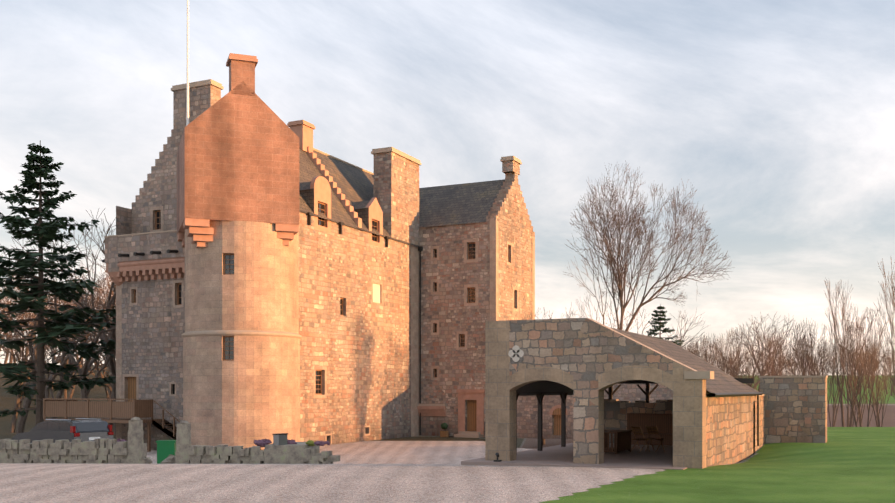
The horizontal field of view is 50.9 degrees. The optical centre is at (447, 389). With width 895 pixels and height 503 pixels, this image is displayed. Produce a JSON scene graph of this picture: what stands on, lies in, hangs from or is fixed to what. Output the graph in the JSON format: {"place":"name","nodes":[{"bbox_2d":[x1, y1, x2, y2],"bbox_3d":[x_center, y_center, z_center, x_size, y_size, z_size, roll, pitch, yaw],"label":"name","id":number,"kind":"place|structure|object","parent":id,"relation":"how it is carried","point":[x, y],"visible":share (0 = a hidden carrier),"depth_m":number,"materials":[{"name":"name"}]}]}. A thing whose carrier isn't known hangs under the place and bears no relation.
{"place":"outdoors","nodes":[
{"label":"outdoors","id":0,"kind":"place"},
{"bbox_2d":[0,365,894,502],"bbox_3d":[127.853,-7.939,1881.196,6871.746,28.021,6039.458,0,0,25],"label":"ground","id":1,"kind":"structure","parent":0,"point":[846,464],"depth_m":23.64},
{"bbox_2d":[0,308,28,362],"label":"bare tree","id":2,"kind":"object","parent":1,"relation":"on","point":[10,334],"visible":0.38,"depth_m":116.84,"materials":[{"name":"brown plant"}]},
{"bbox_2d":[0,289,28,363],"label":"bare tree","id":3,"kind":"object","parent":1,"relation":"on","point":[5,361],"visible":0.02,"depth_m":158.94,"materials":[{"name":"brown plant"}]},
{"bbox_2d":[0,313,29,356],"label":"bare tree","id":4,"kind":"object","parent":1,"relation":"on","point":[11,338],"visible":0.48,"depth_m":97.64,"materials":[{"name":"brown plant"}]},
{"bbox_2d":[6,310,28,383],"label":"bare tree","id":5,"kind":"object","parent":1,"relation":"on","point":[17,337],"visible":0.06,"depth_m":130.79,"materials":[{"name":"brown plant"}]},
{"bbox_2d":[0,279,47,367],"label":"bare tree","id":6,"kind":"object","parent":1,"relation":"on","point":[10,359],"visible":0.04,"depth_m":185.70,"materials":[{"name":"brown plant"}]},
{"bbox_2d":[0,278,58,348],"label":"bare tree","id":7,"kind":"object","parent":1,"relation":"on","point":[12,313],"visible":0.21,"depth_m":126.77,"materials":[{"name":"brown plant"}]},
{"bbox_2d":[2,325,59,408],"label":"bare tree","id":8,"kind":"object","parent":1,"relation":"on","point":[20,404],"visible":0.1,"depth_m":120.26,"materials":[{"name":"brown plant"}]},
{"bbox_2d":[0,302,72,369],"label":"bare tree","id":9,"kind":"object","parent":1,"relation":"on","point":[49,348],"visible":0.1,"depth_m":128.35,"materials":[{"name":"brown plant"}]},
{"bbox_2d":[2,297,71,384],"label":"bare tree","id":10,"kind":"object","parent":1,"relation":"on","point":[29,338],"visible":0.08,"depth_m":128.47,"materials":[{"name":"brown plant"}]},
{"bbox_2d":[1,276,74,348],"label":"bare tree","id":11,"kind":"object","parent":1,"relation":"on","point":[45,298],"visible":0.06,"depth_m":133.47,"materials":[{"name":"brown plant"}]},
{"bbox_2d":[0,290,89,432],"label":"bare tree","id":12,"kind":"object","parent":1,"relation":"on","point":[18,401],"visible":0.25,"depth_m":103.68,"materials":[{"name":"brown plant"}]},
{"bbox_2d":[18,334,81,403],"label":"bare tree","id":13,"kind":"object","parent":1,"relation":"on","point":[36,365],"visible":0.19,"depth_m":121.46,"materials":[{"name":"brown plant"}]},
{"bbox_2d":[9,306,91,397],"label":"bare tree","id":14,"kind":"object","parent":1,"relation":"on","point":[64,393],"visible":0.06,"depth_m":120.47,"materials":[{"name":"brown plant"}]},
{"bbox_2d":[15,296,99,397],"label":"bare tree","id":15,"kind":"object","parent":1,"relation":"on","point":[51,377],"visible":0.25,"depth_m":81.01,"materials":[{"name":"brown plant"}]},
{"bbox_2d":[0,140,115,425],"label":"conifer","id":16,"kind":"object","parent":1,"relation":"on","point":[41,289],"visible":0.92,"depth_m":59.38,"materials":[{"name":"green plant"}]},
{"bbox_2d":[0,229,115,417],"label":"bare tree","id":17,"kind":"object","parent":1,"relation":"on","point":[84,371],"visible":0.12,"depth_m":72.91,"materials":[{"name":"brown plant"}]},
{"bbox_2d":[0,248,115,433],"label":"bare tree","id":18,"kind":"object","parent":1,"relation":"on","point":[22,420],"visible":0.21,"depth_m":87.79,"materials":[{"name":"brown plant"}]},
{"bbox_2d":[2,282,115,369],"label":"bare tree","id":19,"kind":"object","parent":1,"relation":"on","point":[81,342],"visible":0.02,"depth_m":134.73,"materials":[{"name":"brown plant"}]},
{"bbox_2d":[9,273,110,417],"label":"bare tree","id":20,"kind":"object","parent":1,"relation":"on","point":[59,394],"visible":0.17,"depth_m":83.94,"materials":[{"name":"brown plant"}]},
{"bbox_2d":[8,219,115,436],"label":"bare tree","id":21,"kind":"object","parent":1,"relation":"on","point":[111,365],"visible":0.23,"depth_m":75.41,"materials":[{"name":"brown plant"}]},
{"bbox_2d":[12,418,113,442],"bbox_3d":[-16.657,1.987,40.631,4.680,1.512,1.864,0,0,35],"label":"estate car","id":22,"kind":"object","parent":1,"relation":"on","point":[71,430],"visible":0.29,"depth_m":39.52,"materials":[{"name":"grey paint"}]},
{"bbox_2d":[11,209,115,429],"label":"bare tree","id":23,"kind":"object","parent":1,"relation":"on","point":[108,301],"visible":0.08,"depth_m":71.45,"materials":[{"name":"brown plant"}]},
{"bbox_2d":[44,261,86,363],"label":"bare tree","id":24,"kind":"object","parent":1,"relation":"on","point":[67,298],"visible":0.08,"depth_m":147.18,"materials":[{"name":"brown plant"}]},
{"bbox_2d":[26,318,108,397],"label":"bare tree","id":25,"kind":"object","parent":1,"relation":"on","point":[71,393],"visible":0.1,"depth_m":116.44,"materials":[{"name":"brown plant"}]},
{"bbox_2d":[35,276,114,400],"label":"bare tree","id":26,"kind":"object","parent":1,"relation":"on","point":[108,392],"visible":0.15,"depth_m":101.21,"materials":[{"name":"brown plant"}]},
{"bbox_2d":[44,256,115,333],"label":"bare tree","id":27,"kind":"object","parent":1,"relation":"on","point":[93,306],"visible":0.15,"depth_m":75.64,"materials":[{"name":"brown plant"}]},
{"bbox_2d":[63,333,115,373],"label":"bare tree","id":28,"kind":"object","parent":1,"relation":"on","point":[100,354],"visible":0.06,"depth_m":82.82,"materials":[{"name":"brown plant"}]},
{"bbox_2d":[69,296,110,377],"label":"bare tree","id":29,"kind":"object","parent":1,"relation":"on","point":[95,337],"visible":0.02,"depth_m":113.26,"materials":[{"name":"brown plant"}]},
{"bbox_2d":[66,307,115,366],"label":"bare tree","id":30,"kind":"object","parent":1,"relation":"on","point":[99,358],"visible":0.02,"depth_m":84.28,"materials":[{"name":"brown plant"}]},
{"bbox_2d":[68,257,115,333],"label":"bare tree","id":31,"kind":"object","parent":1,"relation":"on","point":[100,282],"visible":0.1,"depth_m":115.56,"materials":[{"name":"brown plant"}]},
{"bbox_2d":[68,289,115,348],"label":"bare tree","id":32,"kind":"object","parent":1,"relation":"on","point":[90,332],"depth_m":82.57,"materials":[{"name":"brown plant"}]},
{"bbox_2d":[85,285,113,308],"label":"bare tree","id":33,"kind":"object","parent":1,"relation":"on","point":[100,303],"visible":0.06,"depth_m":68.69,"materials":[{"name":"brown plant"}]},
{"bbox_2d":[83,254,115,308],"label":"bare tree","id":34,"kind":"object","parent":1,"relation":"on","point":[100,286],"visible":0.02,"depth_m":81.81,"materials":[{"name":"brown plant"}]},
{"bbox_2d":[43,398,179,451],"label":"timber deck","id":35,"kind":"structure","parent":1,"relation":"on","point":[110,411],"depth_m":54.11,"materials":[{"name":"brown wood"}]},
{"bbox_2d":[126,417,190,463],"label":"gate posts","id":36,"kind":"object","parent":1,"relation":"on","point":[135,445],"visible":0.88,"depth_m":34.38,"materials":[{"name":"stone"}]},
{"bbox_2d":[144,454,174,463],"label":"rocks","id":37,"kind":"object","parent":1,"relation":"on","point":[170,459],"visible":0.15,"depth_m":35.38,"materials":[{"name":"stone"}]},
{"bbox_2d":[156,440,175,463],"bbox_3d":[-11.789,2.661,39.578,0.800,1.080,0.710,0,0,-4],"label":"wheelie bin","id":38,"kind":"object","parent":1,"relation":"on","point":[166,449],"visible":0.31,"depth_m":39.25,"materials":[{"name":"green plastic"}]},
{"bbox_2d":[0,438,339,463],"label":"rubble wall","id":39,"kind":"structure","parent":1,"relation":"on","point":[100,451],"depth_m":34.46,"materials":[{"name":"stone"}]},
{"bbox_2d":[144,442,319,463],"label":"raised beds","id":40,"kind":"object","parent":1,"relation":"on","point":[291,453],"visible":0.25,"depth_m":33.75,"materials":[{"name":"stone"}]},
{"bbox_2d":[117,438,329,446],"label":"flowers","id":41,"kind":"object","parent":40,"relation":"in","point":[265,441],"visible":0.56,"depth_m":34.35,"materials":[{"name":"purple plant"}]},
{"bbox_2d":[272,433,287,444],"bbox_3d":[-6.062,1.879,34.088,0.300,0.600,0.520,0,0,30],"label":"planter","id":42,"kind":"object","parent":40,"relation":"on","point":[279,438],"visible":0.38,"depth_m":33.94,"materials":[{"name":"black metal"}]},
{"bbox_2d":[102,0,534,449],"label":"castle","id":43,"kind":"structure","parent":1,"relation":"on","point":[269,271],"depth_m":57.81,"materials":[{"name":"beige stone"}]},
{"bbox_2d":[440,423,448,436],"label":"planter","id":44,"kind":"object","parent":1,"relation":"on","point":[444,426],"visible":1,"depth_m":70.91,"materials":[{"name":"brown wood"}]},
{"bbox_2d":[535,303,582,318],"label":"bare tree","id":45,"kind":"object","parent":1,"relation":"on","point":[552,313],"visible":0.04,"depth_m":95.77,"materials":[{"name":"brown plant"}]},
{"bbox_2d":[517,384,672,438],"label":"courtyard wall","id":46,"kind":"structure","parent":1,"relation":"on","point":[527,416],"depth_m":68.18,"materials":[{"name":"brown stone"}]},
{"bbox_2d":[461,318,762,469],"bbox_3d":[6.410,0.176,32.913,7.400,4.650,12.470,0,0,25],"label":"carport","id":47,"kind":"object","parent":1,"relation":"on","point":[704,417],"visible":0.98,"depth_m":28.73,"materials":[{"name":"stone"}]},
{"bbox_2d":[494,453,501,461],"bbox_3d":[1.531,2.057,28.752,0.200,0.289,0.169,0,0,25],"label":"spotlight","id":48,"kind":"object","parent":47,"relation":"on","point":[497,456],"visible":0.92,"depth_m":28.70,"materials":[{"name":"black metal"}]},
{"bbox_2d":[604,429,631,453],"bbox_3d":[5.779,1.814,33.193,1.000,0.750,2.000,0,0,25],"label":"cabinet","id":49,"kind":"object","parent":47,"relation":"on","point":[622,440],"visible":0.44,"depth_m":32.53,"materials":[{"name":"brown wood"}]},
{"bbox_2d":[630,427,649,452],"bbox_3d":[6.776,1.731,33.067,0.568,0.941,0.476,0,0,-34],"label":"folding chair","id":50,"kind":"object","parent":47,"relation":"on","point":[634,431],"visible":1,"depth_m":33.00,"materials":[{"name":"brown wood"}]},
{"bbox_2d":[645,426,664,451],"bbox_3d":[7.371,1.731,33.396,0.568,0.941,0.476,0,0,-42],"label":"folding chair","id":51,"kind":"object","parent":47,"relation":"on","point":[651,428],"visible":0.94,"depth_m":33.35,"materials":[{"name":"brown wood"}]},
{"bbox_2d":[565,160,734,330],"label":"tree","id":52,"kind":"object","parent":1,"relation":"on","point":[611,260],"visible":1,"depth_m":82.45,"materials":[{"name":"brown plant"}]},
{"bbox_2d":[646,304,683,344],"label":"conifer","id":53,"kind":"object","parent":1,"relation":"on","point":[656,322],"visible":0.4,"depth_m":94.62,"materials":[{"name":"green plant"}]},
{"bbox_2d":[615,307,716,363],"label":"bare tree","id":54,"kind":"object","parent":1,"relation":"on","point":[677,328],"visible":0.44,"depth_m":102.82,"materials":[{"name":"brown plant"}]},
{"bbox_2d":[680,336,699,355],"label":"young tree","id":55,"kind":"object","parent":1,"relation":"on","point":[690,345],"visible":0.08,"depth_m":123.08,"materials":[{"name":"brown plant"}]},
{"bbox_2d":[685,336,720,368],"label":"young tree","id":56,"kind":"object","parent":1,"relation":"on","point":[707,341],"visible":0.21,"depth_m":112.84,"materials":[{"name":"brown plant"}]},
{"bbox_2d":[698,333,725,366],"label":"young tree","id":57,"kind":"object","parent":1,"relation":"on","point":[707,359],"visible":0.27,"depth_m":109.27,"materials":[{"name":"brown plant"}]},
{"bbox_2d":[699,328,747,375],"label":"young tree","id":58,"kind":"object","parent":1,"relation":"on","point":[718,347],"visible":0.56,"depth_m":103.63,"materials":[{"name":"brown plant"}]},
{"bbox_2d":[705,327,743,375],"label":"young tree","id":59,"kind":"object","parent":1,"relation":"on","point":[723,364],"visible":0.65,"depth_m":99.39,"materials":[{"name":"brown plant"}]},
{"bbox_2d":[706,334,761,374],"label":"tree","id":60,"kind":"object","parent":1,"relation":"on","point":[741,355],"visible":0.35,"depth_m":351.37,"materials":[{"name":"brown plant"}]},
{"bbox_2d":[721,341,763,390],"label":"young tree","id":61,"kind":"object","parent":1,"relation":"on","point":[739,366],"visible":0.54,"depth_m":95.42,"materials":[{"name":"brown plant"}]},
{"bbox_2d":[744,331,786,389],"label":"young tree","id":62,"kind":"object","parent":1,"relation":"on","point":[749,360],"visible":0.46,"depth_m":90.51,"materials":[{"name":"brown plant"}]},
{"bbox_2d":[757,336,780,375],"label":"young tree","id":63,"kind":"object","parent":1,"relation":"on","point":[773,355],"visible":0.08,"depth_m":127.42,"materials":[{"name":"brown plant"}]},
{"bbox_2d":[726,312,815,388],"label":"bare tree","id":64,"kind":"object","parent":1,"relation":"on","point":[767,346],"visible":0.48,"depth_m":118.50,"materials":[{"name":"brown plant"}]},
{"bbox_2d":[752,327,792,390],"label":"young tree","id":65,"kind":"object","parent":1,"relation":"on","point":[772,353],"visible":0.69,"depth_m":85.77,"materials":[{"name":"brown plant"}]},
{"bbox_2d":[750,339,800,371],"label":"tree","id":66,"kind":"object","parent":1,"relation":"on","point":[781,352],"visible":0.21,"depth_m":379.98,"materials":[{"name":"brown plant"}]},
{"bbox_2d":[731,312,829,391],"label":"bare tree","id":67,"kind":"object","parent":1,"relation":"on","point":[754,335],"visible":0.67,"depth_m":96.31,"materials":[{"name":"brown plant"}]},
{"bbox_2d":[774,353,795,375],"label":"young tree","id":68,"kind":"object","parent":1,"relation":"on","point":[787,365],"visible":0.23,"depth_m":120.72,"materials":[{"name":"brown plant"}]},
{"bbox_2d":[782,346,799,374],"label":"tree","id":69,"kind":"object","parent":1,"relation":"on","point":[793,355],"visible":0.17,"depth_m":402.02,"materials":[{"name":"brown plant"}]},
{"bbox_2d":[755,376,827,452],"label":"garden wall","id":70,"kind":"structure","parent":1,"relation":"on","point":[793,409],"depth_m":39.44,"materials":[{"name":"stone"}]},
{"bbox_2d":[788,341,818,375],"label":"young tree","id":71,"kind":"object","parent":1,"relation":"on","point":[800,364],"visible":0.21,"depth_m":113.88,"materials":[{"name":"brown plant"}]},
{"bbox_2d":[783,324,826,375],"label":"young tree","id":72,"kind":"object","parent":1,"relation":"on","point":[804,351],"visible":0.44,"depth_m":80.96,"materials":[{"name":"brown plant"}]},
{"bbox_2d":[787,318,832,375],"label":"young tree","id":73,"kind":"object","parent":1,"relation":"on","point":[806,344],"visible":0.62,"depth_m":76.44,"materials":[{"name":"brown plant"}]},
{"bbox_2d":[798,344,834,375],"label":"tree","id":74,"kind":"object","parent":1,"relation":"on","point":[820,359],"visible":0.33,"depth_m":374.81,"materials":[{"name":"brown plant"}]},
{"bbox_2d":[793,336,849,374],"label":"tree","id":75,"kind":"object","parent":1,"relation":"on","point":[817,357],"visible":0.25,"depth_m":364.58,"materials":[{"name":"brown plant"}]},
{"bbox_2d":[816,337,856,426],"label":"young tree","id":76,"kind":"object","parent":1,"relation":"on","point":[834,401],"visible":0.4,"depth_m":106.25,"materials":[{"name":"brown plant"}]},
{"bbox_2d":[833,353,860,382],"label":"tree","id":77,"kind":"object","parent":1,"relation":"on","point":[854,367],"visible":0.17,"depth_m":359.42,"materials":[{"name":"brown plant"}]},
{"bbox_2d":[838,342,867,426],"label":"young tree","id":78,"kind":"object","parent":1,"relation":"on","point":[850,387],"visible":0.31,"depth_m":99.42,"materials":[{"name":"brown plant"}]},
{"bbox_2d":[821,301,889,426],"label":"young tree","id":79,"kind":"object","parent":1,"relation":"on","point":[852,385],"visible":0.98,"depth_m":67.55,"materials":[{"name":"brown plant"}]},
{"bbox_2d":[823,280,891,426],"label":"young tree","id":80,"kind":"object","parent":1,"relation":"on","point":[836,367],"visible":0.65,"depth_m":72.22,"materials":[{"name":"brown plant"}]},
{"bbox_2d":[833,339,885,385],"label":"tree","id":81,"kind":"object","parent":1,"relation":"on","point":[857,362],"visible":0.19,"depth_m":406.09,"materials":[{"name":"brown plant"}]},
{"bbox_2d":[851,336,888,394],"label":"tree","id":82,"kind":"object","parent":1,"relation":"on","point":[875,357],"visible":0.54,"depth_m":347.30,"materials":[{"name":"brown plant"}]},
{"bbox_2d":[854,354,894,393],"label":"tree","id":83,"kind":"object","parent":1,"relation":"on","point":[879,372],"visible":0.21,"depth_m":348.75,"materials":[{"name":"brown plant"}]},
{"bbox_2d":[856,343,893,426],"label":"young tree","id":84,"kind":"object","parent":1,"relation":"on","point":[877,419],"visible":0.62,"depth_m":92.60,"materials":[{"name":"brown plant"}]},
{"bbox_2d":[874,258,894,351],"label":"young tree","id":85,"kind":"object","parent":1,"relation":"on","point":[883,316],"visible":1,"depth_m":58.65,"materials":[{"name":"brown plant"}]},
{"bbox_2d":[876,352,894,391],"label":"tree","id":86,"kind":"object","parent":1,"relation":"on","point":[888,372],"visible":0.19,"depth_m":359.67,"materials":[{"name":"brown plant"}]},
{"bbox_2d":[880,281,894,394],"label":"young tree","id":87,"kind":"object","parent":1,"relation":"on","point":[892,325],"visible":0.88,"depth_m":63.27,"materials":[{"name":"brown plant"}]},
{"bbox_2d":[880,337,894,398],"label":"young tree","id":88,"kind":"object","parent":1,"relation":"on","point":[887,369],"visible":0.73,"depth_m":86.16,"materials":[{"name":"brown plant"}]},
{"bbox_2d":[0,0,894,374],"label":"sky","id":89,"kind":"structure","parent":0,"point":[779,115],"materials":[{"name":"white"}]}
]}

